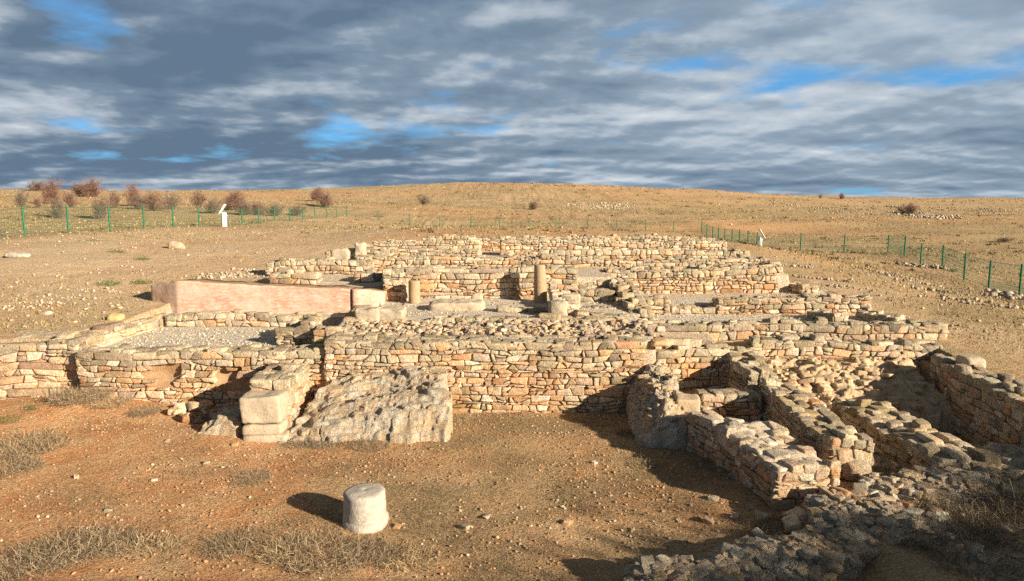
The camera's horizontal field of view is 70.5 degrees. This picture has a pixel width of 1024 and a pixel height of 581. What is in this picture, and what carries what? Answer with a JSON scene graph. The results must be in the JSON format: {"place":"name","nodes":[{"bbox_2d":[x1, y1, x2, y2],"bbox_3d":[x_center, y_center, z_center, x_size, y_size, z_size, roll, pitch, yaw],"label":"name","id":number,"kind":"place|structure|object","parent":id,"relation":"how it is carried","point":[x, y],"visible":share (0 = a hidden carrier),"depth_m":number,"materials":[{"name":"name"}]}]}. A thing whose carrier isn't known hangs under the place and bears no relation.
{"place":"outdoors","nodes":[
{"label":"outdoors","id":0,"kind":"place"},
{"bbox_2d":[0,182,1023,580],"bbox_3d":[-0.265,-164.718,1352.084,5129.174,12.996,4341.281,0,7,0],"label":"ground","id":1,"kind":"structure","parent":0,"point":[886,564],"depth_m":13.71,"materials":[{"name":"soil"}]},
{"bbox_2d":[0,453,48,478],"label":"dry weed clump","id":2,"kind":"object","parent":1,"relation":"on","point":[28,462],"visible":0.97,"depth_m":11.48,"materials":[{"name":"beige plant"}]},
{"bbox_2d":[0,426,76,461],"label":"dry weed clump","id":3,"kind":"object","parent":1,"relation":"on","point":[36,448],"visible":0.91,"depth_m":12.26,"materials":[{"name":"beige plant"}]},
{"bbox_2d":[0,341,77,399],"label":"stone wall","id":4,"kind":"structure","parent":1,"relation":"on","point":[27,369],"depth_m":14.79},
{"bbox_2d":[0,532,86,580],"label":"dry weed clump","id":5,"kind":"object","parent":1,"relation":"on","point":[44,544],"visible":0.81,"depth_m":8.48,"materials":[{"name":"beige plant"}]},
{"bbox_2d":[39,178,69,203],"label":"bare shrub","id":6,"kind":"object","parent":1,"relation":"on","point":[49,194],"visible":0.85,"depth_m":94.46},
{"bbox_2d":[10,518,129,575],"bbox_3d":[-5.385,3.159,8.798,1.370,0.608,1.514,1,7,7],"label":"dry weed clump","id":7,"kind":"object","parent":1,"relation":"on","point":[81,545],"visible":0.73,"depth_m":8.81,"materials":[{"name":"beige plant"}]},
{"bbox_2d":[2,288,146,311],"bbox_3d":[-11.865,0.230,18.806,2.392,0.309,3.966,5,8,34],"label":"rubble","id":8,"kind":"object","parent":1,"relation":"on","point":[49,302],"visible":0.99,"depth_m":18.55,"materials":[{"name":"stone"}]},
{"bbox_2d":[42,379,115,409],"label":"dry weed clump","id":9,"kind":"object","parent":1,"relation":"on","point":[53,398],"visible":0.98,"depth_m":14.19,"materials":[{"name":"beige plant"}]},
{"bbox_2d":[78,173,109,196],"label":"bare shrub","id":10,"kind":"object","parent":1,"relation":"on","point":[92,189],"visible":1,"depth_m":129.30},
{"bbox_2d":[90,194,114,218],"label":"bare shrub","id":11,"kind":"object","parent":1,"relation":"on","point":[98,211],"visible":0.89,"depth_m":59.37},
{"bbox_2d":[47,313,166,364],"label":"stone wall","id":12,"kind":"structure","parent":1,"relation":"on","point":[63,348],"depth_m":15.46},
{"bbox_2d":[71,521,146,562],"bbox_3d":[-4.991,3.145,8.949,0.981,0.436,1.114,-5,9,-37],"label":"dry weed clump","id":13,"kind":"object","parent":1,"relation":"on","point":[119,535],"visible":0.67,"depth_m":8.97,"materials":[{"name":"beige plant"}]},
{"bbox_2d":[82,393,136,409],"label":"dry weed clump","id":14,"kind":"object","parent":1,"relation":"on","point":[113,402],"visible":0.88,"depth_m":14.18,"materials":[{"name":"beige plant"}]},
{"bbox_2d":[101,526,188,559],"bbox_3d":[-4.543,3.156,8.903,1.023,0.396,0.912,-1,7,-9],"label":"dry weed clump","id":15,"kind":"object","parent":1,"relation":"on","point":[152,542],"visible":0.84,"depth_m":8.91,"materials":[{"name":"beige plant"}]},
{"bbox_2d":[140,189,169,210],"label":"bare shrub","id":16,"kind":"object","parent":1,"relation":"on","point":[151,202],"visible":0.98,"depth_m":69.25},
{"bbox_2d":[0,205,346,237],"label":"wire fence","id":17,"kind":"object","parent":1,"relation":"on","point":[109,215],"visible":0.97,"depth_m":40.77,"materials":[{"name":"metal"}]},
{"bbox_2d":[75,343,325,404],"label":"stone wall","id":18,"kind":"structure","parent":1,"relation":"on","point":[172,374],"depth_m":14.60,"materials":[{"name":"stone"}]},
{"bbox_2d":[166,396,238,423],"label":"rubble","id":19,"kind":"object","parent":1,"relation":"on","point":[191,405],"visible":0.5,"depth_m":14.20,"materials":[{"name":"stone"}]},
{"bbox_2d":[197,405,244,436],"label":"rock outcrop","id":20,"kind":"object","parent":1,"relation":"on","point":[225,420],"visible":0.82,"depth_m":12.95,"materials":[{"name":"stone"}]},
{"bbox_2d":[172,267,269,279],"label":"rubble","id":21,"kind":"object","parent":1,"relation":"on","point":[248,271],"visible":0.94,"depth_m":22.31,"materials":[{"name":"stone"}]},
{"bbox_2d":[220,189,249,209],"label":"bare shrub","id":22,"kind":"object","parent":1,"relation":"on","point":[232,198],"visible":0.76,"depth_m":77.73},
{"bbox_2d":[196,523,276,562],"bbox_3d":[-3.355,3.141,8.990,0.932,0.414,1.058,6,9,38],"label":"dry weed clump","id":23,"kind":"object","parent":1,"relation":"on","point":[222,540],"visible":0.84,"depth_m":8.94,"materials":[{"name":"beige plant"}]},
{"bbox_2d":[165,309,322,326],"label":"stone wall","id":24,"kind":"structure","parent":1,"relation":"on","point":[235,317],"depth_m":17.82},
{"bbox_2d":[221,466,273,487],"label":"dry weed clump","id":25,"kind":"object","parent":1,"relation":"on","point":[256,477],"visible":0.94,"depth_m":11.06,"materials":[{"name":"beige plant"}]},
{"bbox_2d":[239,390,293,442],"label":"corner block","id":26,"kind":"structure","parent":1,"relation":"on","point":[264,415],"depth_m":12.73,"materials":[{"name":"stone"}]},
{"bbox_2d":[151,279,385,313],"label":"plaster wall","id":27,"kind":"structure","parent":1,"relation":"on","point":[190,295],"depth_m":18.43,"materials":[{"name":"stone"}]},
{"bbox_2d":[249,362,311,425],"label":"stone wall","id":28,"kind":"structure","parent":1,"relation":"on","point":[292,380],"depth_m":13.58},
{"bbox_2d":[254,527,326,565],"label":"dry weed clump","id":29,"kind":"object","parent":1,"relation":"on","point":[276,550],"visible":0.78,"depth_m":8.73,"materials":[{"name":"beige plant"}]},
{"bbox_2d":[268,269,322,284],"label":"stone wall","id":30,"kind":"structure","parent":1,"relation":"on","point":[295,276],"depth_m":20.50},
{"bbox_2d":[274,312,321,345],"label":"stone wall","id":31,"kind":"structure","parent":1,"relation":"on","point":[295,332],"depth_m":15.59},
{"bbox_2d":[265,257,374,275],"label":"stone wall","id":32,"kind":"structure","parent":1,"relation":"on","point":[335,266],"depth_m":22.07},
{"bbox_2d":[267,527,381,580],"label":"dry weed clump","id":33,"kind":"object","parent":1,"relation":"on","point":[336,551],"visible":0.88,"depth_m":8.53,"materials":[{"name":"beige plant"}]},
{"bbox_2d":[311,325,381,343],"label":"stone wall","id":34,"kind":"structure","parent":1,"relation":"on","point":[321,332],"depth_m":15.19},
{"bbox_2d":[278,365,452,443],"bbox_3d":[-2.606,2.255,13.578,3.053,1.368,2.030,0,7,0],"label":"rock outcrop","id":35,"kind":"object","parent":1,"relation":"on","point":[410,404],"visible":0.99,"depth_m":13.15,"materials":[{"name":"stone"}]},
{"bbox_2d":[342,483,388,533],"bbox_3d":[-1.938,2.867,9.506,0.606,0.548,0.657,0,7,0],"label":"column drum","id":36,"kind":"object","parent":1,"relation":"on","point":[364,507],"depth_m":9.29,"materials":[{"name":"grey stone"}]},
{"bbox_2d":[331,529,400,569],"bbox_3d":[-1.740,3.165,8.715,1.003,0.392,0.883,2,7,16],"label":"dry weed clump","id":37,"kind":"object","parent":1,"relation":"on","point":[378,553],"visible":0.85,"depth_m":8.71,"materials":[{"name":"beige plant"}]},
{"bbox_2d":[353,268,381,282],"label":"stone wall","id":38,"kind":"structure","parent":1,"relation":"on","point":[371,275],"depth_m":20.69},
{"bbox_2d":[354,306,382,320],"bbox_3d":[-3.312,0.553,16.728,0.624,0.371,0.491,0,7,0],"label":"stone block","id":39,"kind":"object","parent":1,"relation":"on","point":[365,313],"depth_m":16.51,"materials":[{"name":"stone"}]},
{"bbox_2d":[347,437,390,453],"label":"dry weed clump","id":40,"kind":"object","parent":1,"relation":"on","point":[377,442],"visible":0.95,"depth_m":12.45,"materials":[{"name":"beige plant"}]},
{"bbox_2d":[379,305,405,319],"bbox_3d":[-2.777,0.542,16.761,0.627,0.349,0.491,0,7,0],"label":"stone block","id":41,"kind":"object","parent":1,"relation":"on","point":[394,312],"depth_m":16.56,"materials":[{"name":"stone"}]},
{"bbox_2d":[383,277,410,300],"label":"stone wall","id":42,"kind":"structure","parent":1,"relation":"on","point":[396,289],"depth_m":19.26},
{"bbox_2d":[325,245,480,258],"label":"stone wall","id":43,"kind":"structure","parent":1,"relation":"on","point":[439,250],"depth_m":25.34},
{"bbox_2d":[366,534,445,575],"bbox_3d":[-1.234,3.191,8.627,1.023,0.396,0.912,1,7,5],"label":"dry weed clump","id":44,"kind":"object","parent":1,"relation":"on","point":[412,557],"visible":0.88,"depth_m":8.58,"materials":[{"name":"beige plant"}]},
{"bbox_2d":[403,280,429,304],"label":"column","id":45,"kind":"structure","parent":1,"relation":"on","point":[414,291],"depth_m":18.77,"materials":[{"name":"brown stone"}]},
{"bbox_2d":[372,239,481,254],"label":"stone wall","id":46,"kind":"structure","parent":1,"relation":"on","point":[449,244],"depth_m":27.50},
{"bbox_2d":[0,396,865,580],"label":"earth clods","id":47,"kind":"object","parent":1,"relation":"on","point":[403,560],"visible":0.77,"depth_m":10.67,"materials":[{"name":"soil"}]},
{"bbox_2d":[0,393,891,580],"bbox_3d":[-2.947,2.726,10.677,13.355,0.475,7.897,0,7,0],"label":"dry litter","id":48,"kind":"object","parent":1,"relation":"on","point":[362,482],"visible":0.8,"depth_m":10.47,"materials":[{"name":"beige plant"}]},
{"bbox_2d":[429,298,484,310],"bbox_3d":[-1.369,0.378,18.038,1.407,0.327,0.585,0,7,0],"label":"stone block","id":49,"kind":"object","parent":1,"relation":"on","point":[467,304],"depth_m":17.80,"materials":[{"name":"stone"}]},
{"bbox_2d":[355,253,603,270],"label":"stone wall","id":50,"kind":"structure","parent":1,"relation":"on","point":[381,261],"depth_m":22.55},
{"bbox_2d":[381,264,578,298],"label":"stone wall","id":51,"kind":"structure","parent":1,"relation":"on","point":[512,282],"depth_m":19.71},
{"bbox_2d":[323,333,647,413],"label":"stone wall","id":52,"kind":"structure","parent":1,"relation":"on","point":[559,374],"depth_m":14.45,"materials":[{"name":"stone"}]},
{"bbox_2d":[195,417,778,580],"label":"greenery","id":53,"kind":"object","parent":1,"relation":"on","point":[536,501],"visible":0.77,"depth_m":10.54,"materials":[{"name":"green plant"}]},
{"bbox_2d":[341,318,666,337],"bbox_3d":[-0.232,0.982,15.768,7.015,0.592,1.437,0,7,0],"label":"rubble","id":54,"kind":"object","parent":1,"relation":"on","point":[532,328],"visible":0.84,"depth_m":15.66,"materials":[{"name":"stone"}]},
{"bbox_2d":[113,252,909,346],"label":"gravel","id":55,"kind":"structure","parent":1,"relation":"on","point":[249,343],"depth_m":17.18,"materials":[{"name":"gravel"}]},
{"bbox_2d":[7,184,1015,266],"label":"hillside stones","id":56,"kind":"object","parent":1,"relation":"on","point":[504,215],"visible":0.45,"depth_m":81.67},
{"bbox_2d":[0,183,1023,354],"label":"grass","id":57,"kind":"structure","parent":1,"relation":"on","point":[702,219],"depth_m":45.14,"materials":[{"name":"plant"}]},
{"bbox_2d":[0,182,1023,272],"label":"dry scrub","id":58,"kind":"object","parent":1,"relation":"on","point":[746,242],"visible":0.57,"depth_m":62.56,"materials":[{"name":"brown plant"}]},
{"bbox_2d":[0,226,1023,353],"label":"rubble","id":59,"kind":"object","parent":1,"relation":"on","point":[187,254],"visible":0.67,"depth_m":23.43,"materials":[{"name":"stone"}]},
{"bbox_2d":[496,304,547,312],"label":"stone wall","id":60,"kind":"structure","parent":1,"relation":"on","point":[507,308],"depth_m":17.55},
{"bbox_2d":[347,206,701,232],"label":"wire fence","id":61,"kind":"object","parent":1,"relation":"on","point":[529,218],"visible":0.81,"depth_m":79.61,"materials":[{"name":"metal"}]},
{"bbox_2d":[433,313,624,322],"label":"stone wall","id":62,"kind":"structure","parent":1,"relation":"on","point":[455,317],"depth_m":16.40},
{"bbox_2d":[534,264,546,302],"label":"column","id":63,"kind":"structure","parent":1,"relation":"on","point":[540,291],"depth_m":18.99,"materials":[{"name":"brown stone"}]},
{"bbox_2d":[548,300,567,315],"bbox_3d":[1.081,0.428,17.089,0.464,0.445,0.488,0,7,0],"label":"stone block","id":64,"kind":"object","parent":1,"relation":"on","point":[558,306],"depth_m":16.88,"materials":[{"name":"stone"}]},
{"bbox_2d":[548,289,578,315],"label":"stone wall","id":65,"kind":"structure","parent":1,"relation":"on","point":[565,295],"depth_m":17.85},
{"bbox_2d":[422,233,714,250],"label":"stone wall","id":66,"kind":"structure","parent":1,"relation":"on","point":[490,244],"depth_m":29.56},
{"bbox_2d":[577,286,614,301],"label":"stone wall","id":67,"kind":"structure","parent":1,"relation":"on","point":[597,295],"depth_m":19.09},
{"bbox_2d":[574,309,629,318],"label":"stone wall","id":68,"kind":"structure","parent":1,"relation":"on","point":[578,313],"depth_m":16.77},
{"bbox_2d":[500,238,726,253],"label":"stone wall","id":69,"kind":"structure","parent":1,"relation":"on","point":[512,245],"depth_m":27.48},
{"bbox_2d":[607,275,655,320],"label":"stone wall","id":70,"kind":"structure","parent":1,"relation":"on","point":[625,287],"depth_m":18.59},
{"bbox_2d":[614,294,670,314],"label":"stone wall","id":71,"kind":"structure","parent":1,"relation":"on","point":[659,304],"depth_m":18.58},
{"bbox_2d":[538,246,749,258],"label":"stone wall","id":72,"kind":"structure","parent":1,"relation":"on","point":[624,253],"depth_m":25.33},
{"bbox_2d":[626,360,692,448],"bbox_3d":[2.699,2.215,13.484,1.079,1.446,2.282,0,7,0],"label":"rock outcrop","id":73,"kind":"object","parent":1,"relation":"on","point":[657,415],"visible":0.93,"depth_m":12.98,"materials":[{"name":"stone"}]},
{"bbox_2d":[603,254,766,266],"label":"stone wall","id":74,"kind":"structure","parent":1,"relation":"on","point":[740,259],"depth_m":22.97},
{"bbox_2d":[674,393,699,411],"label":"dressed blocks","id":75,"kind":"structure","parent":1,"relation":"on","point":[690,402],"depth_m":12.85,"materials":[{"name":"stone"}]},
{"bbox_2d":[603,260,780,293],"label":"stone wall","id":76,"kind":"structure","parent":1,"relation":"on","point":[763,276],"depth_m":21.04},
{"bbox_2d":[669,304,715,314],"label":"stone wall","id":77,"kind":"structure","parent":1,"relation":"on","point":[682,309],"depth_m":18.63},
{"bbox_2d":[656,341,729,390],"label":"stone wall","id":78,"kind":"structure","parent":1,"relation":"on","point":[705,366],"depth_m":15.10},
{"bbox_2d":[686,410,743,466],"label":"stone wall","id":79,"kind":"structure","parent":1,"relation":"on","point":[703,439],"depth_m":11.92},
{"bbox_2d":[694,388,762,421],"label":"stone wall","id":80,"kind":"structure","parent":1,"relation":"on","point":[745,405],"depth_m":13.31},
{"bbox_2d":[702,223,757,244],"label":"wire fence","id":81,"kind":"object","parent":1,"relation":"on","point":[732,237],"visible":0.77,"depth_m":61.41,"materials":[{"name":"metal"}]},
{"bbox_2d":[622,523,879,580],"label":"rock outcrop","id":82,"kind":"object","parent":1,"relation":"on","point":[809,553],"visible":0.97,"depth_m":8.01,"materials":[{"name":"stone"}]},
{"bbox_2d":[725,346,777,393],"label":"stone wall","id":83,"kind":"structure","parent":1,"relation":"on","point":[747,368],"depth_m":14.46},
{"bbox_2d":[726,518,787,537],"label":"dry weed clump","id":84,"kind":"object","parent":1,"relation":"on","point":[753,524],"visible":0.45,"depth_m":9.26,"materials":[{"name":"brown plant"}]},
{"bbox_2d":[716,420,840,511],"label":"stone wall","id":85,"kind":"structure","parent":1,"relation":"on","point":[775,467],"depth_m":10.36,"materials":[{"name":"stone"}]},
{"bbox_2d":[712,292,871,314],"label":"stone wall","id":86,"kind":"structure","parent":1,"relation":"on","point":[805,302],"depth_m":18.57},
{"bbox_2d":[643,316,948,340],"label":"stone wall","id":87,"kind":"structure","parent":1,"relation":"on","point":[741,330],"depth_m":16.65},
{"bbox_2d":[789,281,818,294],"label":"stone wall","id":88,"kind":"structure","parent":1,"relation":"on","point":[800,288],"depth_m":20.80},
{"bbox_2d":[759,377,874,479],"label":"stone wall","id":89,"kind":"structure","parent":1,"relation":"on","point":[807,419],"depth_m":11.61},
{"bbox_2d":[759,233,889,252],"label":"wire fence","id":90,"kind":"object","parent":1,"relation":"on","point":[844,240],"visible":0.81,"depth_m":49.93,"materials":[{"name":"metal"}]},
{"bbox_2d":[807,310,848,321],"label":"stone wall","id":91,"kind":"structure","parent":1,"relation":"on","point":[834,316],"depth_m":17.44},
{"bbox_2d":[743,334,942,368],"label":"stone wall","id":92,"kind":"structure","parent":1,"relation":"on","point":[823,347],"depth_m":15.96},
{"bbox_2d":[750,486,950,538],"bbox_3d":[4.215,2.897,9.329,2.430,0.519,1.039,0,7,0],"label":"rubble","id":93,"kind":"object","parent":1,"relation":"on","point":[797,517],"visible":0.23,"depth_m":9.38,"materials":[{"name":"stone"}]},
{"bbox_2d":[841,458,871,481],"bbox_3d":[4.988,2.599,10.559,0.432,0.394,0.417,0,7,0],"label":"stone block","id":94,"kind":"object","parent":1,"relation":"on","point":[855,470],"depth_m":10.38,"materials":[{"name":"stone"}]},
{"bbox_2d":[763,354,954,434],"bbox_3d":[6.865,2.349,14.851,4.038,1.676,2.484,0,7,0],"label":"rubble","id":95,"kind":"object","parent":1,"relation":"on","point":[899,383],"visible":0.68,"depth_m":14.72,"materials":[{"name":"stone"}]},
{"bbox_2d":[719,363,1021,563],"bbox_3d":[6.586,2.470,11.893,4.869,1.556,8.061,0,7,0],"label":"rubble","id":96,"kind":"object","parent":1,"relation":"on","point":[897,465],"visible":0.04,"depth_m":9.32,"materials":[{"name":"stone"}]},
{"bbox_2d":[856,306,905,320],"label":"stone wall","id":97,"kind":"structure","parent":1,"relation":"on","point":[866,313],"depth_m":17.71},
{"bbox_2d":[756,201,1019,214],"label":"rubble","id":98,"kind":"object","parent":1,"relation":"on","point":[796,205],"visible":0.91,"depth_m":135.85,"materials":[{"name":"stone"}]},
{"bbox_2d":[805,494,986,563],"bbox_3d":[4.598,3.076,8.852,1.922,0.809,1.210,3,8,22],"label":"rock outcrop","id":99,"kind":"object","parent":1,"relation":"on","point":[825,513],"visible":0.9,"depth_m":8.75,"materials":[{"name":"stone"}]},
{"bbox_2d":[782,264,1023,309],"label":"rubble","id":100,"kind":"object","parent":1,"relation":"on","point":[945,297],"visible":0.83,"depth_m":24.06,"materials":[{"name":"stone"}]},
{"bbox_2d":[830,399,1000,469],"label":"stone wall","id":101,"kind":"structure","parent":1,"relation":"on","point":[903,438],"depth_m":11.41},
{"bbox_2d":[870,499,963,556],"bbox_3d":[4.730,2.887,8.564,1.091,0.821,1.056,-4,8,-30],"label":"dry weed clump","id":102,"kind":"object","parent":1,"relation":"on","point":[931,545],"visible":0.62,"depth_m":8.36,"materials":[{"name":"brown plant"}]},
{"bbox_2d":[886,205,961,219],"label":"rubble","id":103,"kind":"object","parent":1,"relation":"on","point":[929,215],"visible":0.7,"depth_m":109.17,"materials":[{"name":"stone"}]},
{"bbox_2d":[853,453,1023,503],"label":"rock outcrop","id":104,"kind":"object","parent":1,"relation":"on","point":[902,484],"visible":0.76,"depth_m":9.84,"materials":[{"name":"stone"}]},
{"bbox_2d":[907,488,973,518],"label":"dry weed clump","id":105,"kind":"object","parent":1,"relation":"on","point":[924,505],"visible":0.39,"depth_m":9.36,"materials":[{"name":"brown plant"}]},
{"bbox_2d":[888,236,1023,296],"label":"wire fence","id":106,"kind":"object","parent":1,"relation":"on","point":[990,273],"visible":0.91,"depth_m":34.08,"materials":[{"name":"metal"}]},
{"bbox_2d":[895,261,1023,299],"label":"rubble","id":107,"kind":"object","parent":1,"relation":"on","point":[996,292],"visible":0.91,"depth_m":27.98,"materials":[{"name":"stone"}]},
{"bbox_2d":[917,532,1023,580],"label":"dry weed clump","id":108,"kind":"object","parent":1,"relation":"on","point":[997,568],"visible":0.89,"depth_m":7.93,"materials":[{"name":"brown plant"}]},
{"bbox_2d":[924,496,1020,556],"bbox_3d":[5.419,2.876,8.656,1.152,0.896,1.190,6,9,39],"label":"dry weed clump","id":109,"kind":"object","parent":1,"relation":"on","point":[978,529],"visible":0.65,"depth_m":8.57,"materials":[{"name":"brown plant"}]},
{"bbox_2d":[929,353,1023,446],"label":"stone wall","id":110,"kind":"structure","parent":1,"relation":"on","point":[987,406],"depth_m":13.02,"materials":[{"name":"stone"}]},
{"bbox_2d":[955,355,985,367],"bbox_3d":[9.084,1.447,14.362,0.438,0.311,0.434,0,7,0],"label":"stone block","id":111,"kind":"object","parent":110,"relation":"on","point":[970,360],"depth_m":14.20,"materials":[{"name":"stone"}]},
{"bbox_2d":[946,492,1023,552],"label":"dry weed clump","id":112,"kind":"object","parent":1,"relation":"on","point":[1000,523],"visible":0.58,"depth_m":8.82,"materials":[{"name":"brown plant"}]},
{"bbox_2d":[951,460,1023,522],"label":"dry weed clump","id":113,"kind":"object","parent":1,"relation":"on","point":[1018,504],"visible":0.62,"depth_m":9.41,"materials":[{"name":"brown plant"}]},
{"bbox_2d":[968,442,1023,466],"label":"rock outcrop","id":114,"kind":"object","parent":1,"relation":"on","point":[1005,449],"visible":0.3,"depth_m":10.83,"materials":[{"name":"stone"}]},
{"bbox_2d":[0,404,1023,580],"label":"gravel","id":115,"kind":"structure","parent":0,"point":[519,543],"depth_m":10.00,"materials":[{"name":"gravel"}]},
{"bbox_2d":[0,0,1023,197],"label":"sky","id":116,"kind":"structure","parent":0,"point":[860,98],"materials":[{"name":"blue"}]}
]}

